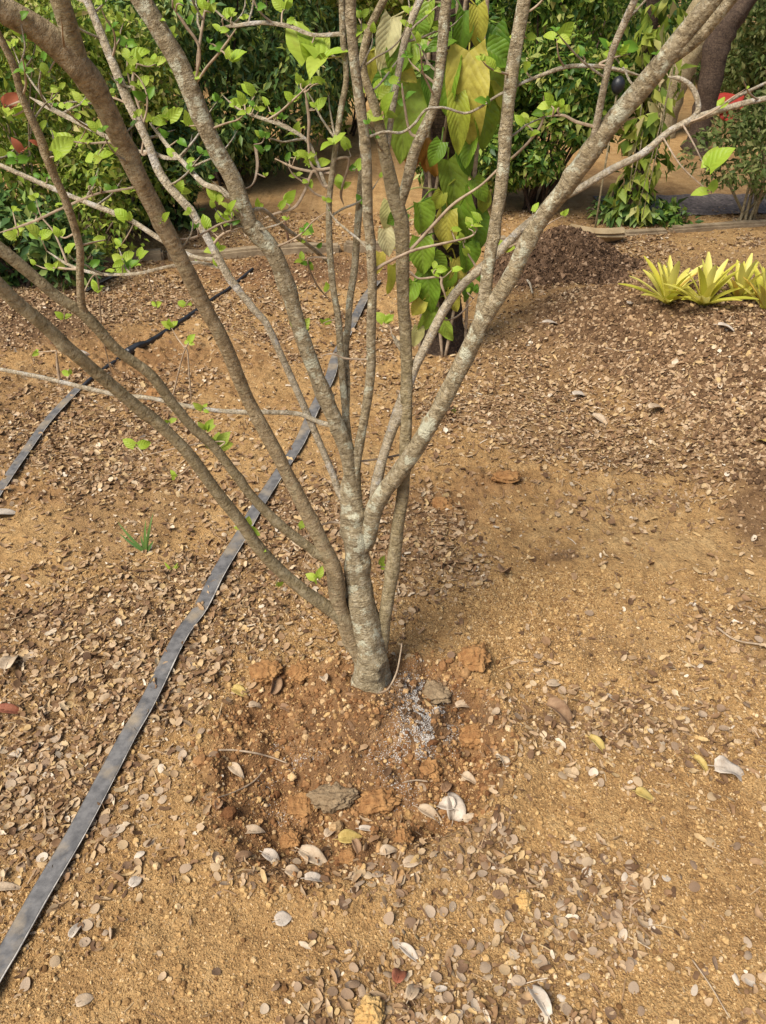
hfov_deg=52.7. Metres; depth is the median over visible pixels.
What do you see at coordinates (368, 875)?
fallen leaflet
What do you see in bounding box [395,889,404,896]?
fallen leaflet
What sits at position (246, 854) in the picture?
fallen leaf
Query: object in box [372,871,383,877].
fallen leaflet
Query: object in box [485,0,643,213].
shrub
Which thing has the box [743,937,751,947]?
fallen leaflet
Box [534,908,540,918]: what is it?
fallen leaflet
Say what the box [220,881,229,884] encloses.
fallen leaflet
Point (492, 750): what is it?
fallen leaf
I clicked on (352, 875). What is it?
fallen leaflet
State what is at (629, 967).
fallen leaflet
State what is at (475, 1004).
fallen leaflet
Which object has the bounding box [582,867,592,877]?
fallen leaflet
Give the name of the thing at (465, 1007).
fallen leaflet
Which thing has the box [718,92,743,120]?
flower
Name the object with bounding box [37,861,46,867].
fallen leaflet
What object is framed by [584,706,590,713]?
fallen leaflet
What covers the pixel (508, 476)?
soil clod
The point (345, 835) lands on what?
fallen leaf
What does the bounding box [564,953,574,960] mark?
fallen leaflet
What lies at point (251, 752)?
dry stick
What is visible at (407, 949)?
fallen leaf
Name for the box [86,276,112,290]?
irrigation hose
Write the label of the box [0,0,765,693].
young tree
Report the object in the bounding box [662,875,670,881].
fallen leaflet
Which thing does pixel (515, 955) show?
fallen leaflet
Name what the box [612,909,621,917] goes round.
fallen leaflet
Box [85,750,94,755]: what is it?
fallen leaflet
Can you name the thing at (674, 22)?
undergrowth
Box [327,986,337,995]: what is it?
fallen leaflet
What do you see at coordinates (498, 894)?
fallen leaflet
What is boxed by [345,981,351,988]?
fallen leaflet
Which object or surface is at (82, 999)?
fallen leaf
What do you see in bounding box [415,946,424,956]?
fallen leaflet
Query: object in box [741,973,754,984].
fallen leaflet
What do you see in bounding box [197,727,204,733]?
fallen leaflet
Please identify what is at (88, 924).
fallen leaflet
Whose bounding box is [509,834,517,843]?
fallen leaflet
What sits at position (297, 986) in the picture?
fallen leaflet
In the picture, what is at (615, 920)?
fallen leaflet
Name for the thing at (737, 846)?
fallen leaflet
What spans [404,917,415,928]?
fallen leaflet
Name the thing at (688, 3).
shrub
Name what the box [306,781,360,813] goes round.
stone
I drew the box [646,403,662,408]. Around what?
fallen leaf
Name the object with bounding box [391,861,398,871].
fallen leaflet
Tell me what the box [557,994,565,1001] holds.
fallen leaflet
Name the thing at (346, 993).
fallen leaflet
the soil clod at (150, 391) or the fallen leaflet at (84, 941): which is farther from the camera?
the soil clod at (150, 391)
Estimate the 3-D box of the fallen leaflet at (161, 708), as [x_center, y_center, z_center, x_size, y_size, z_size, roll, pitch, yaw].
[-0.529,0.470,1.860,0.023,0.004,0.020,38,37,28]
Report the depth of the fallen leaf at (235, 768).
1.75 m
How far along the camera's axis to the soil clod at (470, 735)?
1.83 m
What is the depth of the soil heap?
4.08 m
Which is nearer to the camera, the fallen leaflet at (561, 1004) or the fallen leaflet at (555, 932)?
the fallen leaflet at (561, 1004)
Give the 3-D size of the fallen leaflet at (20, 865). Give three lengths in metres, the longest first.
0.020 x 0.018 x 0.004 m
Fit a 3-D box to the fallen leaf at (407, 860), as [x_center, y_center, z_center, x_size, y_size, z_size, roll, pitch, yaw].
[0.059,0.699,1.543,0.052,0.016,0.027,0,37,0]
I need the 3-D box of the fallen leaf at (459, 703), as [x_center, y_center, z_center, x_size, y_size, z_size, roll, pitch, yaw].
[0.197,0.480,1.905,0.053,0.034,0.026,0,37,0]
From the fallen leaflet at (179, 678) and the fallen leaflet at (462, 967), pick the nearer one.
the fallen leaflet at (462, 967)
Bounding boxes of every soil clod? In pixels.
[144,387,160,401]
[248,658,282,684]
[279,828,301,849]
[286,659,310,684]
[286,791,312,819]
[338,846,355,863]
[353,994,385,1023]
[358,788,401,815]
[393,826,414,843]
[419,757,442,783]
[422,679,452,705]
[431,496,453,511]
[457,643,491,672]
[458,723,481,749]
[490,469,522,483]
[514,889,533,912]
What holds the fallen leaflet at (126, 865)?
on the ground
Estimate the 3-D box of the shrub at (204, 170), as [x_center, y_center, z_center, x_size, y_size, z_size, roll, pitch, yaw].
[-1.333,-2.119,4.753,0.780,0.758,0.711,0,37,0]
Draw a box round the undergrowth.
[95,0,691,94]
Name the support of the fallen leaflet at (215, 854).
on the ground
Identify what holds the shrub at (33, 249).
on the ground
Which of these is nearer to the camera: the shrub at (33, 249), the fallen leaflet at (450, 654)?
the fallen leaflet at (450, 654)
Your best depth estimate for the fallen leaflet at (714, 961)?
1.40 m
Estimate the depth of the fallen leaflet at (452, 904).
1.49 m
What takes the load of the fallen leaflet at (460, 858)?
on the ground
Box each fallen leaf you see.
[0,508,15,513]
[0,655,17,672]
[0,703,19,713]
[0,881,21,890]
[68,923,80,940]
[72,993,93,1006]
[128,876,141,888]
[214,799,222,809]
[228,762,244,778]
[231,684,246,696]
[235,850,252,861]
[245,824,265,833]
[246,701,261,708]
[259,848,279,861]
[269,676,282,698]
[272,911,291,925]
[278,703,289,711]
[282,864,299,876]
[295,844,326,865]
[301,872,322,881]
[319,673,327,682]
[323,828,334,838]
[334,829,361,842]
[352,837,361,853]
[356,825,370,830]
[378,844,397,854]
[392,968,406,986]
[397,942,418,961]
[400,855,421,867]
[405,984,419,1003]
[414,804,441,822]
[436,796,457,810]
[441,781,451,793]
[446,791,465,824]
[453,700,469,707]
[460,771,475,784]
[460,813,473,821]
[485,744,495,753]
[495,755,509,768]
[498,563,511,574]
[527,984,552,1023]
[539,319,558,324]
[540,697,572,726]
[545,679,560,685]
[570,391,584,395]
[585,734,604,753]
[590,413,607,424]
[632,787,652,800]
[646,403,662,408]
[689,754,707,772]
[708,755,743,781]
[713,322,734,331]
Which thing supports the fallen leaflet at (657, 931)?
on the ground
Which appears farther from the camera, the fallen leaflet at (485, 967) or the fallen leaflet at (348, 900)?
the fallen leaflet at (348, 900)
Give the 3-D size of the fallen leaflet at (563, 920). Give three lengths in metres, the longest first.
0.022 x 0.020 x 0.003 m
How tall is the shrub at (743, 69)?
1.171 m
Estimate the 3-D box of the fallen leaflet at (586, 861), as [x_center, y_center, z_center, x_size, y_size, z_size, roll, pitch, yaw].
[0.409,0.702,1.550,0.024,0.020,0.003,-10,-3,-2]
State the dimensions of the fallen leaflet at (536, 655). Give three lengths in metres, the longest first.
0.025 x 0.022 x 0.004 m
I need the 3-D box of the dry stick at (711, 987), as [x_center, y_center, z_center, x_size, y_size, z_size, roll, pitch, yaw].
[0.577,0.837,1.362,0.004,0.006,0.100,-12,39,-16]
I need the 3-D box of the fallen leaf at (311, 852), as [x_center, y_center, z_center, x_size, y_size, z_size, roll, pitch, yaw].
[-0.145,0.714,1.599,0.087,0.033,0.034,13,39,17]
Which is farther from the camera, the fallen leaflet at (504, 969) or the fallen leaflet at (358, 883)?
the fallen leaflet at (358, 883)
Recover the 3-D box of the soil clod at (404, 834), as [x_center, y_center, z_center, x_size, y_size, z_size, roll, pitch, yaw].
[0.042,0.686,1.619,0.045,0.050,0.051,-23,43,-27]
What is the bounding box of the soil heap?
[493,224,644,286]
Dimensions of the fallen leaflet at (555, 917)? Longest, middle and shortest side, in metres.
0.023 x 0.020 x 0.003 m
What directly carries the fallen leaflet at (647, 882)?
on the ground
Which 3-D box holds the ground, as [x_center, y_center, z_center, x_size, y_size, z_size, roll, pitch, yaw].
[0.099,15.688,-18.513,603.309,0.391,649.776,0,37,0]
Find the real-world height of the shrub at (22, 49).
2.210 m
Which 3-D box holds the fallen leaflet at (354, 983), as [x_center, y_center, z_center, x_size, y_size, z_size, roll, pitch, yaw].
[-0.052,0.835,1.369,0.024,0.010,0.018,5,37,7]
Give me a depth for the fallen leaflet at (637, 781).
1.69 m
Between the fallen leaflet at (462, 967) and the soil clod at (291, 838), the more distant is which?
the soil clod at (291, 838)
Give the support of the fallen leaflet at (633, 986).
on the ground
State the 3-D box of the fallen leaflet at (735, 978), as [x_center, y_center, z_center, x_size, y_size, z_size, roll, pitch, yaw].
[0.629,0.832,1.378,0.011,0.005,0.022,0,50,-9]
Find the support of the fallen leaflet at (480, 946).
on the ground
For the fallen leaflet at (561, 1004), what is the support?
on the ground
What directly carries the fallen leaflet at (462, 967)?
on the ground
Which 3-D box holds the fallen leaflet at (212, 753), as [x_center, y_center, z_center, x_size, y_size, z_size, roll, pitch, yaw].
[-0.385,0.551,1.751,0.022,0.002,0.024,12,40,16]
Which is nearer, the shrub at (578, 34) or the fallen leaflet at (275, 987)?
the fallen leaflet at (275, 987)
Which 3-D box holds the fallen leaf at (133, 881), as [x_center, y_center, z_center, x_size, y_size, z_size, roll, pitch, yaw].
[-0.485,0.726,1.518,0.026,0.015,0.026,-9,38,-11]
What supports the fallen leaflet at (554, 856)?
on the ground
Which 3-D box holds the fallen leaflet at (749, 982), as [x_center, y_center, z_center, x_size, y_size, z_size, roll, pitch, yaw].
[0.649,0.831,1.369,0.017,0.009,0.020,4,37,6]
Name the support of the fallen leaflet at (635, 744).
on the ground
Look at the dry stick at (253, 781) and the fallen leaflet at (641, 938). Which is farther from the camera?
the dry stick at (253, 781)
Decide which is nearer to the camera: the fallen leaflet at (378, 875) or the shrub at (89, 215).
the fallen leaflet at (378, 875)
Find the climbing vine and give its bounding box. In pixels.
[367,0,520,357]
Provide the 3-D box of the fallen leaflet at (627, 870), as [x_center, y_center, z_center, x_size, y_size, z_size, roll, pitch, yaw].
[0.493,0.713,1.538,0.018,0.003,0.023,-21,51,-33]
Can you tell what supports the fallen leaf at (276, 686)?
on the loose earth
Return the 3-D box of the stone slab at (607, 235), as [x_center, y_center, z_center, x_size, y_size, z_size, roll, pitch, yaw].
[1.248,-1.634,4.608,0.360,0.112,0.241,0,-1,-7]
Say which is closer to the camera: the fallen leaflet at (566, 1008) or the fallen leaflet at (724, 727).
the fallen leaflet at (566, 1008)
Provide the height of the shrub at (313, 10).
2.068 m
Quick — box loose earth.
[190,645,519,901]
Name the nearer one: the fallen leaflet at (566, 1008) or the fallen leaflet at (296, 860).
the fallen leaflet at (566, 1008)
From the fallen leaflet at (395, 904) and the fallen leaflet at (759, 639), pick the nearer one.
the fallen leaflet at (395, 904)
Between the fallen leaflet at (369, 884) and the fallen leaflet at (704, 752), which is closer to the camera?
the fallen leaflet at (369, 884)
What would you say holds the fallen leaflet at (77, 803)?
on the ground
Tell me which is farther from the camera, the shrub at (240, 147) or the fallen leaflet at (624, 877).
the shrub at (240, 147)
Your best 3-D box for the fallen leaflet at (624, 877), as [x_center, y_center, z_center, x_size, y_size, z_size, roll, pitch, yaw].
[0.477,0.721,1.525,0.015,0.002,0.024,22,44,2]
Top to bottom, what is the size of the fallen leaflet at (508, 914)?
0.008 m
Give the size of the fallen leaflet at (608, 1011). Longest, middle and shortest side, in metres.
0.024 x 0.018 x 0.005 m
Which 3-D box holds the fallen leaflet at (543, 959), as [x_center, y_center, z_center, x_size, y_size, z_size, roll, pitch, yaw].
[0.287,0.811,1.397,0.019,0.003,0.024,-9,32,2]
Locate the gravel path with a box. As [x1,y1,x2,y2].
[593,193,765,214]
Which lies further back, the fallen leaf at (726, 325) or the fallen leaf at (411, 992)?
the fallen leaf at (726, 325)
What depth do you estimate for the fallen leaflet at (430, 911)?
1.48 m
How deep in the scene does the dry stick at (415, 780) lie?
1.74 m
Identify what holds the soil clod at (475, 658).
on the ground
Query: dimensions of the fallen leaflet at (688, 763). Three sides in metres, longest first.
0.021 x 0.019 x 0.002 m
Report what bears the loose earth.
on the ground
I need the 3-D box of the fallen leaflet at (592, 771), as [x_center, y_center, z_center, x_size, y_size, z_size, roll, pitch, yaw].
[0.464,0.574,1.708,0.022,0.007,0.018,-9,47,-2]
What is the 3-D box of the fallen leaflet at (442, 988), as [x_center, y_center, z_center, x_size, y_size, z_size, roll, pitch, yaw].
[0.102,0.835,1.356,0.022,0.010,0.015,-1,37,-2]
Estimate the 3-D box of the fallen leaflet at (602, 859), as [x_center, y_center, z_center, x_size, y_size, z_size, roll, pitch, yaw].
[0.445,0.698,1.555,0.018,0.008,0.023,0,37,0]
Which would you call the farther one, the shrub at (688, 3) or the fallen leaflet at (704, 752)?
the shrub at (688, 3)
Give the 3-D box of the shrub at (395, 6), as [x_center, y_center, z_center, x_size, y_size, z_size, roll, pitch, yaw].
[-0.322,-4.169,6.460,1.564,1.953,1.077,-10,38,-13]
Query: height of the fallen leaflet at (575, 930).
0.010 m
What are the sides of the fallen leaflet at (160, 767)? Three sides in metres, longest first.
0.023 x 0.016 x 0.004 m
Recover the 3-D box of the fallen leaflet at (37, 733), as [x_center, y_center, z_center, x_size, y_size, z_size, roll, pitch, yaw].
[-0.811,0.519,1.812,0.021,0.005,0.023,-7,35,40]
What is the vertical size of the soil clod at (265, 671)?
0.044 m
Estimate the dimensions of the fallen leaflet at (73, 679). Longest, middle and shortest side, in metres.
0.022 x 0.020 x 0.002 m
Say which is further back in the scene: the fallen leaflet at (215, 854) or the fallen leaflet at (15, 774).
the fallen leaflet at (15, 774)
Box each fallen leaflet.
[0,746,7,753]
[3,822,13,828]
[5,779,15,788]
[7,772,17,779]
[15,798,25,805]
[16,862,25,871]
[17,807,26,812]
[20,977,29,990]
[21,786,28,795]
[24,795,31,802]
[30,742,38,750]
[33,730,40,737]
[33,833,43,839]
[36,852,47,861]
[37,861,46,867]
[41,758,50,768]
[47,827,54,833]
[49,955,59,967]
[50,736,59,742]
[62,868,71,876]
[69,676,76,682]
[73,797,79,806]
[79,937,90,946]
[81,919,92,930]
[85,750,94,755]
[90,903,99,913]
[99,814,109,823]
[101,808,109,814]
[101,827,110,836]
[102,929,107,935]
[104,794,113,803]
[105,746,112,753]
[108,824,115,832]
[115,824,124,832]
[118,840,127,849]
[122,861,131,868]
[132,865,140,876]
[134,851,144,858]
[139,794,148,800]
[143,839,154,847]
[150,759,158,767]
[154,787,163,795]
[157,764,163,772]
[157,795,166,803]
[159,704,166,710]
[177,675,184,681]
[178,750,186,759]
[179,864,190,872]
[183,795,191,801]
[186,657,194,661]
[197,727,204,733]
[208,751,217,756]
[210,862,219,870]
[211,967,220,975]
[212,851,219,862]
[214,647,221,652]
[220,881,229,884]
[248,881,255,888]
[260,1003,268,1013]
[271,983,279,990]
[292,858,300,863]
[294,981,301,991]
[301,1003,308,1010]
[308,931,316,939]
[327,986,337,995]
[339,900,347,909]
[340,988,353,998]
[342,898,350,906]
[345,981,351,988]
[346,1008,353,1018]
[348,872,355,880]
[349,962,358,971]
[349,980,359,987]
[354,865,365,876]
[354,880,364,885]
[358,984,365,997]
[363,871,371,878]
[367,862,374,869]
[367,881,375,886]
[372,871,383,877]
[383,911,393,924]
[383,971,391,977]
[384,874,393,884]
[385,1005,394,1013]
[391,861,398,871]
[392,937,401,948]
[393,902,403,906]
[394,955,403,964]
[394,958,399,967]
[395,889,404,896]
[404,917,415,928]
[413,985,424,994]
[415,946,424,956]
[415,1012,423,1018]
[417,783,425,790]
[425,905,435,917]
[431,971,441,982]
[434,995,445,1002]
[434,1009,442,1019]
[435,985,446,991]
[439,907,447,916]
[442,991,452,1002]
[445,1013,458,1023]
[447,651,454,657]
[449,901,455,911]
[453,945,461,956]
[456,853,462,863]
[456,959,467,972]
[456,971,465,981]
[462,1004,473,1016]
[467,845,475,853]
[467,939,474,949]
[467,990,473,1001]
[471,998,479,1010]
[473,826,481,831]
[475,1015,483,1023]
[476,942,483,952]
[477,870,487,876]
[479,962,490,972]
[481,861,488,869]
[482,974,492,979]
[488,904,499,912]
[489,823,496,831]
[492,707,499,713]
[492,890,503,898]
[492,934,499,946]
[494,919,502,931]
[494,986,505,992]
[496,877,507,883]
[498,825,506,835]
[499,964,510,974]
[505,910,513,921]
[508,949,519,958]
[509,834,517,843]
[510,976,520,985]
[513,975,525,985]
[514,713,521,719]
[517,1007,524,1014]
[519,998,530,1004]
[522,934,533,942]
[531,944,538,955]
[532,959,541,963]
[533,653,541,658]
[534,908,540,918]
[537,954,547,966]
[541,1012,547,1023]
[544,715,552,721]
[544,981,550,988]
[551,851,557,862]
[551,928,563,936]
[553,863,562,868]
[553,915,557,926]
[556,901,567,910]
[557,859,562,869]
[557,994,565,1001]
[558,686,565,693]
[558,771,566,779]
[558,917,567,926]
[559,1002,567,1011]
[562,1004,572,1015]
[564,768,571,773]
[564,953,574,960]
[568,928,577,940]
[569,883,578,894]
[572,840,581,846]
[576,856,582,863]
[577,890,583,900]
[578,973,589,979]
[581,857,592,866]
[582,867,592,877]
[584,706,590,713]
[585,610,593,615]
[585,877,592,885]
[588,768,597,775]
[588,947,596,954]
[589,743,598,750]
[592,730,601,735]
[598,778,603,786]
[600,853,608,864]
[601,912,609,918]
[605,1006,616,1019]
[610,911,621,923]
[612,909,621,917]
[616,899,622,910]
[618,929,627,940]
[621,872,627,884]
[624,959,633,972]
[625,859,634,863]
[625,867,634,874]
[627,957,637,964]
[628,981,638,993]
[632,908,643,916]
[633,740,639,748]
[633,776,642,786]
[637,916,648,927]
[637,934,649,945]
[637,1006,644,1015]
[643,877,650,888]
[648,918,652,928]
[651,927,661,934]
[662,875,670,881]
[671,742,679,750]
[685,760,693,767]
[689,882,700,891]
[690,860,697,869]
[691,984,697,995]
[698,710,706,716]
[700,748,708,756]
[700,963,708,974]
[705,837,715,845]
[707,792,716,800]
[712,956,717,969]
[717,704,725,711]
[719,725,728,730]
[732,973,739,985]
[733,842,740,849]
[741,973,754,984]
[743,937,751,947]
[744,950,751,959]
[745,977,755,986]
[754,636,762,642]
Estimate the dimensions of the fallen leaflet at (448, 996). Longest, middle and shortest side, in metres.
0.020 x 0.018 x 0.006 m
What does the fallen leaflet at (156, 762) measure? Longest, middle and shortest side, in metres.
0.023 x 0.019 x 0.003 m
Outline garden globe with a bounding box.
[594,76,624,227]
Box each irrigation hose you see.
[0,267,253,495]
[0,280,380,981]
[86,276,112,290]
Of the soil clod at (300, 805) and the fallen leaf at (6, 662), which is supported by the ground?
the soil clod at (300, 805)
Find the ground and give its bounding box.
[0,0,765,1023]
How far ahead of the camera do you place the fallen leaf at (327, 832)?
1.66 m
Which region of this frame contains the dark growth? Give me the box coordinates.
[11,0,700,92]
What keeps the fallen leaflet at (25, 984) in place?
on the ground
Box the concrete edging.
[66,219,765,263]
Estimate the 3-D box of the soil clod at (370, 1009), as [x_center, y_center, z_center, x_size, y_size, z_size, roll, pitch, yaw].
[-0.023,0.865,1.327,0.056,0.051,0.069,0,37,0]
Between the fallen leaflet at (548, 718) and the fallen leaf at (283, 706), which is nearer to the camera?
the fallen leaflet at (548, 718)
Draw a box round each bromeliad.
[618,255,702,303]
[663,252,758,305]
[717,253,762,296]
[735,262,765,308]
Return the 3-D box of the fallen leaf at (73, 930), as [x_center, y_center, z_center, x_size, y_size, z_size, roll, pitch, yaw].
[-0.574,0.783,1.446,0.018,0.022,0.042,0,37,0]
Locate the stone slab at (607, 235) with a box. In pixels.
[570,224,625,242]
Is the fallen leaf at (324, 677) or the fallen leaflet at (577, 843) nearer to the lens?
the fallen leaflet at (577, 843)
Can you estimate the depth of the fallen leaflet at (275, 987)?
1.37 m
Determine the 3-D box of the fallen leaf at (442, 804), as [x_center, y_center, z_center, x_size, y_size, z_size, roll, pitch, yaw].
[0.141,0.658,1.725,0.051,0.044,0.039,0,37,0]
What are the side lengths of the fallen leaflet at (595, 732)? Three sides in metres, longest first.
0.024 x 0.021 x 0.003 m
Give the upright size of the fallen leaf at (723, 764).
0.060 m
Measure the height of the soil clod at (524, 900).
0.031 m
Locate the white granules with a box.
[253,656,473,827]
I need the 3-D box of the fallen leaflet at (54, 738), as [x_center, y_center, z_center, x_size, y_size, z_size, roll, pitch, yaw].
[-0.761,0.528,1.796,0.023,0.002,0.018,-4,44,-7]
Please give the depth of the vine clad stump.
4.55 m
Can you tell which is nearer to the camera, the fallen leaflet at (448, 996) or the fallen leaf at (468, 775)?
the fallen leaflet at (448, 996)
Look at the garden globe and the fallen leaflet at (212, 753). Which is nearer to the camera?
the fallen leaflet at (212, 753)
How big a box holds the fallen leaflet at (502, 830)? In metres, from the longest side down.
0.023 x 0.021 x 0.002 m
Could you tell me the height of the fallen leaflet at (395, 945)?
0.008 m
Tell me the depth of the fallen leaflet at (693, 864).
1.55 m
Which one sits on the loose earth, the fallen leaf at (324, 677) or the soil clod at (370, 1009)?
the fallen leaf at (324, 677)
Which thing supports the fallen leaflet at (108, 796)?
on the ground
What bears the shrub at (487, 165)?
on the ground
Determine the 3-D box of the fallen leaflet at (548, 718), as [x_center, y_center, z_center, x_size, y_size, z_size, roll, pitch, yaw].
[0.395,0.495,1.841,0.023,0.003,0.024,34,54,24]
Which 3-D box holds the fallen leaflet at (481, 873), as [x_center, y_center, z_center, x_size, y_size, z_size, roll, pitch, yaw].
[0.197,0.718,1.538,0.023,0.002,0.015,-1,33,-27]
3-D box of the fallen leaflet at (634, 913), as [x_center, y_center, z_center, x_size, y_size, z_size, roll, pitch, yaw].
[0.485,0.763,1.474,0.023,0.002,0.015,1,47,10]
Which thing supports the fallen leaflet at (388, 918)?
on the ground
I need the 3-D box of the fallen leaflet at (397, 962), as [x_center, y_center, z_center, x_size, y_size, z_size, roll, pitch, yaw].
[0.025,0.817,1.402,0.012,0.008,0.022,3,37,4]
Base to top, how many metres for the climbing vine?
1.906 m
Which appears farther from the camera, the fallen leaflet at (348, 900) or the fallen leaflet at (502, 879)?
the fallen leaflet at (502, 879)
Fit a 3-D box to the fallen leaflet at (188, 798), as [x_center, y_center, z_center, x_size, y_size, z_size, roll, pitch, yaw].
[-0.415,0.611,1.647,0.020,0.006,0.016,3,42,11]
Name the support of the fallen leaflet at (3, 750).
on the ground
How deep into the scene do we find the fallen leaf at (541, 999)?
1.33 m
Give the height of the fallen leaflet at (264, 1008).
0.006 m
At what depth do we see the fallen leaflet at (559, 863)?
1.55 m
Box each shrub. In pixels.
[0,0,145,251]
[0,0,159,160]
[0,0,201,236]
[0,182,107,290]
[11,137,159,262]
[72,0,336,188]
[123,105,218,231]
[211,0,359,154]
[255,0,426,140]
[413,0,541,208]
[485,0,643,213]
[507,0,661,80]
[667,0,765,78]
[676,88,765,220]
[720,0,765,111]
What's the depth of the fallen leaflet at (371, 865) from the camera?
1.55 m
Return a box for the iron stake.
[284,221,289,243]
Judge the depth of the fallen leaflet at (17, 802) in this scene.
1.67 m
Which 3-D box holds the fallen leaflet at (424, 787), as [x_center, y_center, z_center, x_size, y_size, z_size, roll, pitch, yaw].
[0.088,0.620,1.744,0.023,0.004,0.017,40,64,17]
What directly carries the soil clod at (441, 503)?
on the ground
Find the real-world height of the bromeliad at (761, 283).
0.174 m
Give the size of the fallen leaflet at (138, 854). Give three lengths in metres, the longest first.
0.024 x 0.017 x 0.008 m
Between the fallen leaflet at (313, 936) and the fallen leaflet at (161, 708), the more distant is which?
the fallen leaflet at (161, 708)
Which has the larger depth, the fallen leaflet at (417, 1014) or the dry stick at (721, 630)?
the dry stick at (721, 630)
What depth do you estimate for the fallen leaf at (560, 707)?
1.83 m
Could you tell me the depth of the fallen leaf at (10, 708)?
1.85 m
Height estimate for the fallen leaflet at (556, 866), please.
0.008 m
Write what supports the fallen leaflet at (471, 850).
on the ground
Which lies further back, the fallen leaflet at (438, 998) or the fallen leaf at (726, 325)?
the fallen leaf at (726, 325)
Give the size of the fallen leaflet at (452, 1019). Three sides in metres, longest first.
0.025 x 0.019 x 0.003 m
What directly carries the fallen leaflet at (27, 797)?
on the ground
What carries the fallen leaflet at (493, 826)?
on the ground
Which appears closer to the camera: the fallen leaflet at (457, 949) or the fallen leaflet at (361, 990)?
the fallen leaflet at (361, 990)
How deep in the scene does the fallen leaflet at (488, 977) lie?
1.38 m
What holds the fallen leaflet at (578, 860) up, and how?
on the ground
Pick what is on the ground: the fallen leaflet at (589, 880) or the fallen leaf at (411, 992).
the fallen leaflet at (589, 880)
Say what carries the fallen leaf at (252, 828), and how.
on the loose earth
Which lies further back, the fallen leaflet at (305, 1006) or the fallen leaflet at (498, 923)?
the fallen leaflet at (498, 923)
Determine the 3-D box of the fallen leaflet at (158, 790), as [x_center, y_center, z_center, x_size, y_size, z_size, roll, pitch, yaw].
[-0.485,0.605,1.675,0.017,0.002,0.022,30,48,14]
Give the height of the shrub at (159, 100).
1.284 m
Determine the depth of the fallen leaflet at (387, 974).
1.38 m
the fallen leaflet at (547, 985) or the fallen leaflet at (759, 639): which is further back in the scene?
the fallen leaflet at (759, 639)
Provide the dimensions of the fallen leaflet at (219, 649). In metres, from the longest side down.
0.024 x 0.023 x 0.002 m
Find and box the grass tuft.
[118,515,153,551]
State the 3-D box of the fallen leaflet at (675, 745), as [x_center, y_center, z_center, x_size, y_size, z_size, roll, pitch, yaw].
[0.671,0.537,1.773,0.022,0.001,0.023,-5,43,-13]
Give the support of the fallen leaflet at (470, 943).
on the ground
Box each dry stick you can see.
[217,768,265,797]
[219,749,286,762]
[404,779,427,782]
[526,279,532,293]
[692,960,729,1017]
[716,626,760,644]
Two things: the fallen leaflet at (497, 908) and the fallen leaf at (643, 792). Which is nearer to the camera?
the fallen leaflet at (497, 908)
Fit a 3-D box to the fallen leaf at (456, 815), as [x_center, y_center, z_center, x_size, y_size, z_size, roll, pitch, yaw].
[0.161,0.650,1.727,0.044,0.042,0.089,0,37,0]
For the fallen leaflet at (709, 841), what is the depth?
1.58 m
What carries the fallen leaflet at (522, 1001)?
on the ground
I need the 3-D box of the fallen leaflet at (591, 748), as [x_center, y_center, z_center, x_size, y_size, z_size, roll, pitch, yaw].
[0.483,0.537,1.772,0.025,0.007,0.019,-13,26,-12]
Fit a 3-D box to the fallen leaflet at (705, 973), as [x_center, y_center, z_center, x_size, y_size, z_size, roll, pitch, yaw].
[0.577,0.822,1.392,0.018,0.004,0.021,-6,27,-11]
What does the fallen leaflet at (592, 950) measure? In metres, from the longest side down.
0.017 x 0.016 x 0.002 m
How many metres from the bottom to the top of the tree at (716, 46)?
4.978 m
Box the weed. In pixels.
[651,197,703,228]
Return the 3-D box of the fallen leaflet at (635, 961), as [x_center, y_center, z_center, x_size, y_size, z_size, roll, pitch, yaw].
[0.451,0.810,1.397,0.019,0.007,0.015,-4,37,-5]
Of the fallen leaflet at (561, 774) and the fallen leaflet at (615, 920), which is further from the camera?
the fallen leaflet at (561, 774)
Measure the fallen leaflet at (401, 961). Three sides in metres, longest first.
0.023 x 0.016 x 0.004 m
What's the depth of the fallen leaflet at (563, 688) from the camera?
1.90 m
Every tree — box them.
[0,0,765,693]
[421,0,475,355]
[656,0,704,138]
[680,0,756,155]
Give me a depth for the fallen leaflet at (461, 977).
1.38 m
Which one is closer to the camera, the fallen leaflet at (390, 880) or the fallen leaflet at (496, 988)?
the fallen leaflet at (496, 988)
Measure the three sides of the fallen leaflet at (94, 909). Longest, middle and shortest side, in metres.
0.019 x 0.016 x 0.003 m
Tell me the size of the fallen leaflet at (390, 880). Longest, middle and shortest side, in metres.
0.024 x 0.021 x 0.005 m
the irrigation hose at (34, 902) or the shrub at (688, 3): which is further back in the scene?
the shrub at (688, 3)
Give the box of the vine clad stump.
[585,0,697,228]

